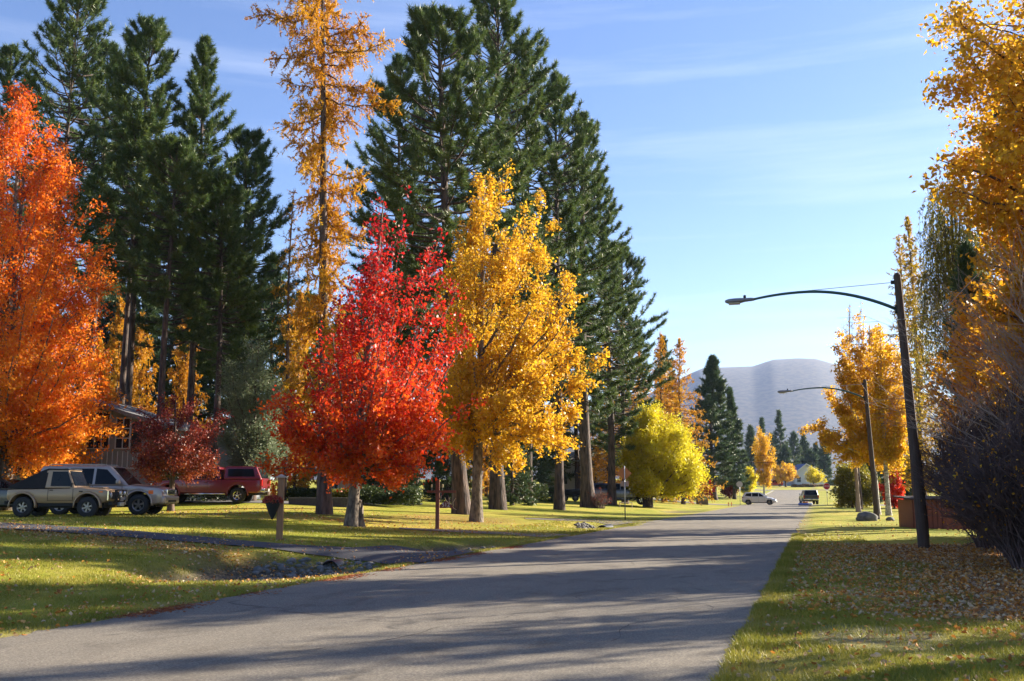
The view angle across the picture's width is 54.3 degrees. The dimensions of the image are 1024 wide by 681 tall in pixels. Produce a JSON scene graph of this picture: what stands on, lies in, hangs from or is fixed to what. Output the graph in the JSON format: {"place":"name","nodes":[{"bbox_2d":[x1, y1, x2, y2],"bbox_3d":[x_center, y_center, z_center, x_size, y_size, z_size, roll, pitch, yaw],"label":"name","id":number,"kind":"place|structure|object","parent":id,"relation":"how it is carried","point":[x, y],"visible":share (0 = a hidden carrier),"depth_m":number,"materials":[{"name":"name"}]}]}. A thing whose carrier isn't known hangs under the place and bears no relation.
{"place":"outdoors","nodes":[
{"label":"outdoors","id":0,"kind":"place"},
{"bbox_2d":[0,522,470,563],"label":"driveway","id":1,"kind":"structure","parent":0,"point":[384,553],"depth_m":26.69,"materials":[{"name":"asphalt"}]},
{"bbox_2d":[184,500,421,503],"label":"driveway","id":2,"kind":"structure","parent":0,"point":[258,501],"depth_m":53.88,"materials":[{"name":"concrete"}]},
{"bbox_2d":[152,466,270,502],"bbox_3d":[-15.822,7.611,52.659,6.010,1.890,2.320,0,-9,-1],"label":"red pickup","id":3,"kind":"object","parent":2,"relation":"on","point":[232,480],"visible":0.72,"depth_m":51.73,"materials":[{"name":"paint"}]},
{"bbox_2d":[0,491,809,680],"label":"road","id":4,"kind":"structure","parent":0,"point":[525,589],"depth_m":12.37,"materials":[{"name":"asphalt"}]},
{"bbox_2d":[106,545,522,617],"bbox_3d":[-2.232,4.895,21.650,0.821,0.050,19.041,-3,-9,17],"label":"needle drift","id":5,"kind":"object","parent":4,"relation":"on","point":[179,607],"visible":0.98,"depth_m":15.98,"materials":[{"name":"plant"}]},
{"bbox_2d":[799,490,818,503],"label":"dark pickup","id":6,"kind":"object","parent":4,"relation":"on","point":[812,496],"visible":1,"depth_m":130.32,"materials":[{"name":"grey paint"}]},
{"bbox_2d":[0,479,1023,680],"bbox_3d":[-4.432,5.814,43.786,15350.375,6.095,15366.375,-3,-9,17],"label":"ground","id":7,"kind":"structure","parent":0,"point":[830,514],"depth_m":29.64,"materials":[{"name":"plant"}]},
{"bbox_2d":[0,479,19,506],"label":"dark car","id":8,"kind":"object","parent":7,"relation":"on","point":[5,484],"visible":0.09,"depth_m":46.23,"materials":[{"name":"grey paint"}]},
{"bbox_2d":[0,41,75,309],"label":"pine tree","id":9,"kind":"object","parent":7,"relation":"on","point":[9,53],"visible":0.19,"depth_m":78.70,"materials":[{"name":"green plant"}]},
{"bbox_2d":[4,468,127,516],"bbox_3d":[-15.987,5.493,35.999,3.928,1.722,1.653,0,-9,-1],"label":"offroad jeep","id":10,"kind":"object","parent":7,"relation":"on","point":[42,493],"visible":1,"depth_m":35.34,"materials":[{"name":"beige paint"}]},
{"bbox_2d":[0,79,132,510],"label":"orange maple","id":11,"kind":"object","parent":7,"relation":"on","point":[40,428],"visible":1,"depth_m":48.70,"materials":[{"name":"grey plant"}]},
{"bbox_2d":[0,0,136,362],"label":"pine tree","id":12,"kind":"object","parent":7,"relation":"on","point":[73,56],"visible":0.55,"depth_m":71.16,"materials":[{"name":"green plant"}]},
{"bbox_2d":[59,268,118,384],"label":"forest pine","id":13,"kind":"object","parent":7,"relation":"on","point":[110,307],"visible":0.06,"depth_m":110.31,"materials":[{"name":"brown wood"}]},
{"bbox_2d":[32,37,155,395],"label":"pine tree","id":14,"kind":"object","parent":7,"relation":"on","point":[104,55],"visible":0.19,"depth_m":79.33,"materials":[{"name":"green plant"}]},
{"bbox_2d":[40,464,178,514],"bbox_3d":[-16.129,5.911,39.606,5.310,1.980,2.340,0,-9,-2],"label":"silver suv","id":15,"kind":"object","parent":7,"relation":"on","point":[142,499],"visible":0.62,"depth_m":38.86,"materials":[{"name":"paint"}]},
{"bbox_2d":[15,394,211,499],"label":"grey house","id":16,"kind":"structure","parent":7,"relation":"on","point":[118,456],"depth_m":54.29,"materials":[{"name":"wood"}]},
{"bbox_2d":[86,410,111,448],"bbox_3d":[-22.533,4.860,54.409,1.297,2.100,0.070,0,-9,1],"label":"window","id":17,"kind":"structure","parent":16,"relation":"in","point":[93,440],"depth_m":54.33,"materials":[{"name":"black glass"}]},
{"bbox_2d":[114,418,131,448],"bbox_3d":[-21.175,5.050,54.355,0.840,1.708,0.070,0,-9,1],"label":"window","id":18,"kind":"structure","parent":16,"relation":"in","point":[119,443],"depth_m":54.32,"materials":[{"name":"black glass"}]},
{"bbox_2d":[95,297,146,405],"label":"backdrop larch","id":19,"kind":"object","parent":7,"relation":"on","point":[115,380],"visible":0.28,"depth_m":85.56,"materials":[{"name":"brown plant"}]},
{"bbox_2d":[68,109,181,405],"bbox_3d":[-24.092,-2.312,62.833,6.974,24.993,6.852,0,-9,0],"label":"pine tree","id":20,"kind":"object","parent":7,"relation":"on","point":[114,169],"visible":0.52,"depth_m":62.63,"materials":[{"name":"green plant"}]},
{"bbox_2d":[65,10,202,405],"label":"pine tree","id":21,"kind":"object","parent":7,"relation":"on","point":[154,30],"visible":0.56,"depth_m":66.82,"materials":[{"name":"green plant"}]},
{"bbox_2d":[113,312,158,413],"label":"backdrop larch","id":22,"kind":"object","parent":7,"relation":"on","point":[143,357],"visible":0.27,"depth_m":91.50,"materials":[{"name":"brown plant"}]},
{"bbox_2d":[101,260,181,418],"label":"forest pine","id":23,"kind":"object","parent":7,"relation":"on","point":[153,311],"visible":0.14,"depth_m":105.32,"materials":[{"name":"plant"}]},
{"bbox_2d":[104,132,230,419],"bbox_3d":[-20.741,-1.603,59.379,7.135,22.553,6.979,3,-9,-21],"label":"pine tree","id":24,"kind":"object","parent":7,"relation":"on","point":[180,149],"visible":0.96,"depth_m":59.58,"materials":[{"name":"green plant"}]},
{"bbox_2d":[135,258,210,424],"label":"forest pine","id":25,"kind":"object","parent":7,"relation":"on","point":[199,416],"visible":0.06,"depth_m":109.92,"materials":[{"name":"plant"}]},
{"bbox_2d":[121,392,233,510],"bbox_3d":[-15.617,5.284,46.596,5.174,5.767,4.842,0,-9,0],"label":"wine plum","id":26,"kind":"object","parent":7,"relation":"on","point":[182,462],"visible":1,"depth_m":45.63,"materials":[{"name":"brown plant"}]},
{"bbox_2d":[154,317,212,429],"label":"backdrop larch","id":27,"kind":"object","parent":7,"relation":"on","point":[184,365],"visible":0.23,"depth_m":89.10,"materials":[{"name":"brown plant"}]},
{"bbox_2d":[113,34,256,423],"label":"pine tree","id":28,"kind":"object","parent":7,"relation":"on","point":[203,79],"visible":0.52,"depth_m":69.05,"materials":[{"name":"green plant"}]},
{"bbox_2d":[165,167,274,499],"bbox_3d":[-18.011,-0.430,61.514,6.846,20.886,7.113,-5,-10,31],"label":"pine tree","id":29,"kind":"object","parent":7,"relation":"on","point":[235,292],"visible":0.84,"depth_m":61.18,"materials":[{"name":"green plant"}]},
{"bbox_2d":[204,431,260,499],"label":"grey garage","id":30,"kind":"structure","parent":7,"relation":"on","point":[222,462],"depth_m":62.34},
{"bbox_2d":[197,278,268,430],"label":"forest pine","id":31,"kind":"object","parent":7,"relation":"on","point":[210,402],"visible":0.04,"depth_m":111.25,"materials":[{"name":"plant"}]},
{"bbox_2d":[180,126,309,430],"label":"pine tree","id":32,"kind":"object","parent":7,"relation":"on","point":[251,169],"visible":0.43,"depth_m":74.54,"materials":[{"name":"green plant"}]},
{"bbox_2d":[209,331,293,500],"bbox_3d":[-14.401,4.336,55.702,4.592,9.632,4.586,0,-9,0],"label":"silver willow","id":33,"kind":"object","parent":7,"relation":"on","point":[249,440],"visible":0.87,"depth_m":54.96,"materials":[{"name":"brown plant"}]},
{"bbox_2d":[221,250,302,494],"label":"forest pine","id":34,"kind":"object","parent":7,"relation":"on","point":[279,279],"visible":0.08,"depth_m":117.46,"materials":[{"name":"plant"}]},
{"bbox_2d":[276,474,286,539],"bbox_3d":[-6.794,4.973,29.278,0.300,2.100,0.300,1,-9,-6],"label":"timber post","id":35,"kind":"object","parent":7,"relation":"on","point":[280,510],"visible":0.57,"depth_m":29.20,"materials":[{"name":"brown wood"}]},
{"bbox_2d":[261,482,283,518],"bbox_3d":[-7.000,4.686,29.202,0.639,1.080,0.633,-3,-9,17],"label":"hanging planter","id":36,"kind":"object","parent":35,"relation":"hanging from","point":[271,502],"visible":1,"depth_m":29.07,"materials":[{"name":"black plant"}]},
{"bbox_2d":[266,190,313,499],"bbox_3d":[-13.802,0.153,61.242,2.879,19.643,3.058,-8,-11,41],"label":"slim larch","id":37,"kind":"object","parent":7,"relation":"on","point":[283,332],"visible":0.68,"depth_m":61.50,"materials":[{"name":"brown plant"}]},
{"bbox_2d":[274,289,317,490],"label":"backdrop larch","id":38,"kind":"object","parent":7,"relation":"on","point":[294,479],"visible":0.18,"depth_m":90.86,"materials":[{"name":"brown plant"}]},
{"bbox_2d":[284,486,316,499],"bbox_3d":[-12.436,9.187,59.984,2.148,0.924,2.196,0,-9,0],"label":"dark hedge","id":39,"kind":"object","parent":7,"relation":"on","point":[300,492],"visible":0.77,"depth_m":59.33,"materials":[{"name":"green plant"}]},
{"bbox_2d":[271,289,336,485],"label":"forest pine","id":40,"kind":"object","parent":7,"relation":"on","point":[308,349],"visible":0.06,"depth_m":107.55,"materials":[{"name":"plant"}]},
{"bbox_2d":[240,557,378,580],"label":"ditch rocks","id":41,"kind":"object","parent":7,"relation":"on","point":[290,561],"visible":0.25,"depth_m":24.71,"materials":[{"name":"stone"}]},
{"bbox_2d":[288,497,347,506],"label":"garden wall","id":42,"kind":"structure","parent":7,"relation":"on","point":[339,501],"depth_m":52.92,"materials":[{"name":"stone"}]},
{"bbox_2d":[243,0,405,514],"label":"golden larch","id":43,"kind":"object","parent":7,"relation":"on","point":[325,109],"visible":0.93,"depth_m":47.05,"materials":[{"name":"orange plant"}]},
{"bbox_2d":[249,185,487,526],"bbox_3d":[-4.995,0.693,38.689,8.091,13.295,8.424,-7,-11,40],"label":"red maple","id":44,"kind":"object","parent":7,"relation":"on","point":[387,436],"visible":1,"depth_m":37.14,"materials":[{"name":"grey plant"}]},
{"bbox_2d":[359,483,422,504],"bbox_3d":[-7.174,8.932,57.997,3.933,1.276,2.980,0,-9,0],"label":"dark hedge","id":45,"kind":"object","parent":7,"relation":"on","point":[374,494],"visible":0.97,"depth_m":57.17,"materials":[{"name":"green plant"}]},
{"bbox_2d":[361,464,426,505],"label":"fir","id":46,"kind":"object","parent":7,"relation":"on","point":[370,481],"visible":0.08,"depth_m":62.00,"materials":[{"name":"green plant"}]},
{"bbox_2d":[338,52,450,400],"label":"ponderosa pine","id":47,"kind":"object","parent":7,"relation":"on","point":[399,62],"visible":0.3,"depth_m":81.34,"materials":[{"name":"green plant"}]},
{"bbox_2d":[384,225,444,500],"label":"ponderosa pine","id":48,"kind":"object","parent":7,"relation":"on","point":[406,332],"visible":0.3,"depth_m":69.50,"materials":[{"name":"green plant"}]},
{"bbox_2d":[427,479,455,528],"bbox_3d":[-2.739,6.486,38.903,1.172,2.121,0.204,0,-9,0],"label":"number post","id":49,"kind":"object","parent":7,"relation":"on","point":[444,504],"visible":0.96,"depth_m":38.89,"materials":[{"name":"red wood"}]},
{"bbox_2d":[346,1,539,514],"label":"ponderosa pine","id":50,"kind":"object","parent":7,"relation":"on","point":[426,27],"visible":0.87,"depth_m":55.05,"materials":[{"name":"green plant"}]},
{"bbox_2d":[419,407,472,501],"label":"fir","id":51,"kind":"object","parent":7,"relation":"on","point":[439,467],"visible":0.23,"depth_m":71.80,"materials":[{"name":"green plant"}]},
{"bbox_2d":[466,439,489,496],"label":"backdrop larch","id":52,"kind":"object","parent":7,"relation":"on","point":[485,481],"visible":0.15,"depth_m":99.97,"materials":[{"name":"brown plant"}]},
{"bbox_2d":[399,527,569,537],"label":"garden path","id":53,"kind":"structure","parent":7,"relation":"on","point":[484,532],"depth_m":37.82,"materials":[{"name":"concrete"}]},
{"bbox_2d":[408,0,573,509],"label":"ponderosa pine","id":54,"kind":"object","parent":7,"relation":"on","point":[530,112],"visible":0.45,"depth_m":65.75,"materials":[{"name":"green plant"}]},
{"bbox_2d":[0,505,1023,680],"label":"fallen leaves","id":55,"kind":"object","parent":7,"relation":"on","point":[954,554],"visible":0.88,"depth_m":17.81,"materials":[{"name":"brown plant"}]},
{"bbox_2d":[483,383,543,505],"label":"fir","id":56,"kind":"object","parent":7,"relation":"on","point":[510,482],"visible":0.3,"depth_m":73.75,"materials":[{"name":"green plant"}]},
{"bbox_2d":[430,159,610,521],"bbox_3d":[0.289,0.035,47.871,8.744,17.546,8.651,0,-9,0],"label":"yellow birch","id":57,"kind":"object","parent":7,"relation":"on","point":[508,415],"visible":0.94,"depth_m":46.51,"materials":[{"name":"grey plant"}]},
{"bbox_2d":[474,32,577,502],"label":"ponderosa pine","id":58,"kind":"object","parent":7,"relation":"on","point":[545,61],"visible":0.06,"depth_m":85.80,"materials":[{"name":"green plant"}]},
{"bbox_2d":[505,406,554,502],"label":"fir","id":59,"kind":"object","parent":7,"relation":"on","point":[542,476],"visible":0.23,"depth_m":87.56,"materials":[{"name":"green plant"}]},
{"bbox_2d":[523,270,575,475],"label":"forest pine","id":60,"kind":"object","parent":7,"relation":"on","point":[567,434],"visible":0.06,"depth_m":124.36,"materials":[{"name":"plant"}]},
{"bbox_2d":[499,67,624,509],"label":"ponderosa pine","id":61,"kind":"object","parent":7,"relation":"on","point":[583,134],"visible":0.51,"depth_m":72.22,"materials":[{"name":"green plant"}]},
{"bbox_2d":[540,292,604,488],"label":"forest pine","id":62,"kind":"object","parent":7,"relation":"on","point":[576,456],"visible":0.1,"depth_m":128.09,"materials":[{"name":"plant"}]},
{"bbox_2d":[548,450,606,488],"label":"pale house","id":63,"kind":"structure","parent":7,"relation":"on","point":[568,484],"depth_m":128.31,"materials":[{"name":"beige"}]},
{"bbox_2d":[521,110,647,507],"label":"ponderosa pine","id":64,"kind":"object","parent":7,"relation":"on","point":[586,484],"visible":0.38,"depth_m":81.05,"materials":[{"name":"green plant"}]},
{"bbox_2d":[577,342,628,482],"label":"orange larch","id":65,"kind":"object","parent":7,"relation":"on","point":[594,458],"visible":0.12,"depth_m":125.61,"materials":[{"name":"brown plant"}]},
{"bbox_2d":[569,167,658,504],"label":"ponderosa pine","id":66,"kind":"object","parent":7,"relation":"on","point":[611,436],"visible":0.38,"depth_m":92.61,"materials":[{"name":"green plant"}]},
{"bbox_2d":[592,321,642,482],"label":"orange larch","id":67,"kind":"object","parent":7,"relation":"on","point":[602,465],"visible":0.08,"depth_m":112.72,"materials":[{"name":"brown plant"}]},
{"bbox_2d":[594,483,642,504],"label":"grey pickup","id":68,"kind":"object","parent":7,"relation":"on","point":[620,493],"visible":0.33,"depth_m":94.16,"materials":[{"name":"paint"}]},
{"bbox_2d":[576,240,676,503],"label":"ponderosa pine","id":69,"kind":"object","parent":7,"relation":"on","point":[637,266],"visible":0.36,"depth_m":101.55,"materials":[{"name":"green plant"}]},
{"bbox_2d":[615,400,717,507],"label":"lime willow","id":70,"kind":"object","parent":7,"relation":"on","point":[656,462],"visible":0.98,"depth_m":92.03,"materials":[{"name":"yellow plant"}]},
{"bbox_2d":[653,336,686,443],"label":"larch","id":71,"kind":"object","parent":7,"relation":"on","point":[665,345],"visible":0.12,"depth_m":132.13,"materials":[{"name":"orange plant"}]},
{"bbox_2d":[649,332,695,501],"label":"orange larch","id":72,"kind":"object","parent":7,"relation":"on","point":[660,340],"visible":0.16,"depth_m":124.00,"materials":[{"name":"brown plant"}]},
{"bbox_2d":[656,338,727,505],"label":"orange larch","id":73,"kind":"object","parent":7,"relation":"on","point":[680,389],"visible":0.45,"depth_m":117.24,"materials":[{"name":"brown plant"}]},
{"bbox_2d":[683,353,747,499],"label":"spruce tree","id":74,"kind":"object","parent":7,"relation":"on","point":[713,391],"visible":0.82,"depth_m":150.35,"materials":[{"name":"green plant"}]},
{"bbox_2d":[715,386,751,498],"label":"spruce tree","id":75,"kind":"object","parent":7,"relation":"on","point":[731,405],"visible":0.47,"depth_m":158.27,"materials":[{"name":"green plant"}]},
{"bbox_2d":[739,424,763,469],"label":"green fir","id":76,"kind":"object","parent":7,"relation":"on","point":[749,436],"visible":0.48,"depth_m":301.68,"materials":[{"name":"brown plant"}]},
{"bbox_2d":[750,426,776,494],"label":"yellow poplar","id":77,"kind":"object","parent":7,"relation":"on","point":[765,477],"visible":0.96,"depth_m":175.31,"materials":[{"name":"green plant"}]},
{"bbox_2d":[770,409,792,462],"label":"green fir","id":78,"kind":"object","parent":7,"relation":"on","point":[780,430],"visible":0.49,"depth_m":347.69,"materials":[{"name":"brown plant"}]},
{"bbox_2d":[770,461,799,486],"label":"umbrella tree","id":79,"kind":"object","parent":7,"relation":"on","point":[786,473],"visible":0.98,"depth_m":261.45,"materials":[{"name":"brown plant"}]},
{"bbox_2d":[775,444,799,467],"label":"green fir","id":80,"kind":"object","parent":7,"relation":"on","point":[786,455],"visible":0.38,"depth_m":331.02,"materials":[{"name":"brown plant"}]},
{"bbox_2d":[753,463,827,485],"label":"white house","id":81,"kind":"structure","parent":7,"relation":"on","point":[801,469],"depth_m":290.76,"materials":[{"name":"paint"}]},
{"bbox_2d":[787,430,804,462],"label":"green fir","id":82,"kind":"object","parent":7,"relation":"on","point":[793,438],"visible":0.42,"depth_m":361.98,"materials":[{"name":"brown plant"}]},
{"bbox_2d":[804,465,826,484],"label":"umbrella tree","id":83,"kind":"object","parent":7,"relation":"on","point":[815,476],"visible":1,"depth_m":261.48,"materials":[{"name":"yellow plant"}]},
{"bbox_2d":[817,442,835,485],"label":"green fir","id":84,"kind":"object","parent":7,"relation":"on","point":[825,464],"visible":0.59,"depth_m":330.55,"materials":[{"name":"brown plant"}]},
{"bbox_2d":[777,379,895,518],"bbox_3d":[19.467,6.519,58.631,7.222,8.436,0.380,-3,-9,17],"label":"street lamp","id":85,"kind":"object","parent":7,"relation":"on","point":[873,473],"visible":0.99,"depth_m":58.21,"materials":[{"name":"black metal"}]},
{"bbox_2d":[725,273,978,547],"bbox_3d":[9.835,2.119,28.649,7.081,8.112,0.380,-3,-9,17],"label":"street lamp","id":86,"kind":"object","parent":7,"relation":"on","point":[921,520],"visible":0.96,"depth_m":28.22,"materials":[{"name":"black metal"}]},
{"bbox_2d":[797,313,907,514],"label":"yellow aspen","id":87,"kind":"object","parent":7,"relation":"on","point":[853,444],"visible":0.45,"depth_m":70.93,"materials":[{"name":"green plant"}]},
{"bbox_2d":[838,301,868,511],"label":"bare aspen","id":88,"kind":"object","parent":7,"relation":"on","point":[858,503],"visible":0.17,"depth_m":78.80,"materials":[{"name":"yellow plant"}]},
{"bbox_2d":[826,459,883,507],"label":"olive tree","id":89,"kind":"object","parent":7,"relation":"on","point":[844,481],"visible":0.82,"depth_m":101.33,"materials":[{"name":"green plant"}]},
{"bbox_2d":[862,323,914,515],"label":"yellow aspen","id":90,"kind":"object","parent":7,"relation":"on","point":[890,448],"visible":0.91,"depth_m":67.29,"materials":[{"name":"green plant"}]},
{"bbox_2d":[878,469,906,508],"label":"red tree","id":91,"kind":"object","parent":7,"relation":"on","point":[896,488],"visible":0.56,"depth_m":91.70,"materials":[{"name":"brown plant"}]},
{"bbox_2d":[883,234,940,495],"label":"thin larch","id":92,"kind":"object","parent":7,"relation":"on","point":[900,261],"visible":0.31,"depth_m":83.89,"materials":[{"name":"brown plant"}]},
{"bbox_2d":[891,215,945,495],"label":"thin larch","id":93,"kind":"object","parent":7,"relation":"on","point":[908,226],"visible":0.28,"depth_m":85.94,"materials":[{"name":"yellow plant"}]},
{"bbox_2d":[825,207,1023,458],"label":"bare lilac","id":94,"kind":"object","parent":7,"relation":"on","point":[1005,355],"visible":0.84,"depth_m":23.73,"materials":[{"name":"plant"}]},
{"bbox_2d":[893,496,964,528],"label":"red shed","id":95,"kind":"structure","parent":7,"relation":"on","point":[906,511],"depth_m":43.35,"materials":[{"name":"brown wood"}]},
{"bbox_2d":[883,379,1004,548],"bbox_3d":[13.478,3.263,27.385,6.312,5.092,5.529,-7,-11,40],"label":"bare bush","id":96,"kind":"object","parent":7,"relation":"on","point":[942,443],"visible":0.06,"depth_m":27.81,"materials":[{"name":"brown plant"}]},
{"bbox_2d":[908,170,1000,451],"bbox_3d":[23.160,-0.032,51.093,5.384,18.827,5.705,0,-9,0],"label":"weeping birch","id":97,"kind":"object","parent":7,"relation":"on","point":[944,261],"visible":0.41,"depth_m":51.51,"materials":[{"name":"green plant"}]},
{"bbox_2d":[933,236,993,450],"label":"dark fir","id":98,"kind":"object","parent":7,"relation":"on","point":[964,249],"visible":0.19,"depth_m":47.36,"materials":[{"name":"green plant"}]},
{"bbox_2d":[909,0,1023,412],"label":"cottonwood","id":99,"kind":"object","parent":7,"relation":"on","point":[999,163],"visible":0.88,"depth_m":26.27,"materials":[{"name":"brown plant"}]},
{"bbox_2d":[913,228,1020,522],"bbox_3d":[18.120,0.781,34.487,8.591,12.335,7.539,8,-12,-41],"label":"rust cottonwood","id":100,"kind":"object","parent":7,"relation":"on","point":[963,319],"visible":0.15,"depth_m":34.91,"materials":[{"name":"brown plant"}]},
{"bbox_2d":[910,361,1023,557],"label":"bare bush","id":101,"kind":"object","parent":7,"relation":"on","point":[958,457],"visible":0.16,"depth_m":23.97,"materials":[{"name":"brown plant"}]},
{"bbox_2d":[921,380,1023,570],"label":"bare bush","id":102,"kind":"object","parent":7,"relation":"on","point":[996,502],"visible":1,"depth_m":19.79,"materials":[{"name":"brown plant"}]},
{"bbox_2d":[0,0,1023,479],"label":"sky","id":103,"kind":"structure","parent":0,"point":[755,148],"materials":[{"name":"blue"}]},
{"bbox_2d":[275,489,884,505],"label":"cross street","id":104,"kind":"structure","parent":0,"point":[732,504],"depth_m":123.37,"materials":[{"name":"asphalt"}]},
{"bbox_2d":[742,492,776,504],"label":"white wagon","id":105,"kind":"object","parent":104,"relation":"on","point":[755,497],"visible":1,"depth_m":128.26,"materials":[{"name":"paint"}]},
{"bbox_2d":[310,358,950,483],"bbox_3d":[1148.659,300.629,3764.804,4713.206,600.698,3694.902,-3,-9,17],"label":"mountain","id":106,"kind":"structure","parent":0,"point":[756,388],"depth_m":3442.71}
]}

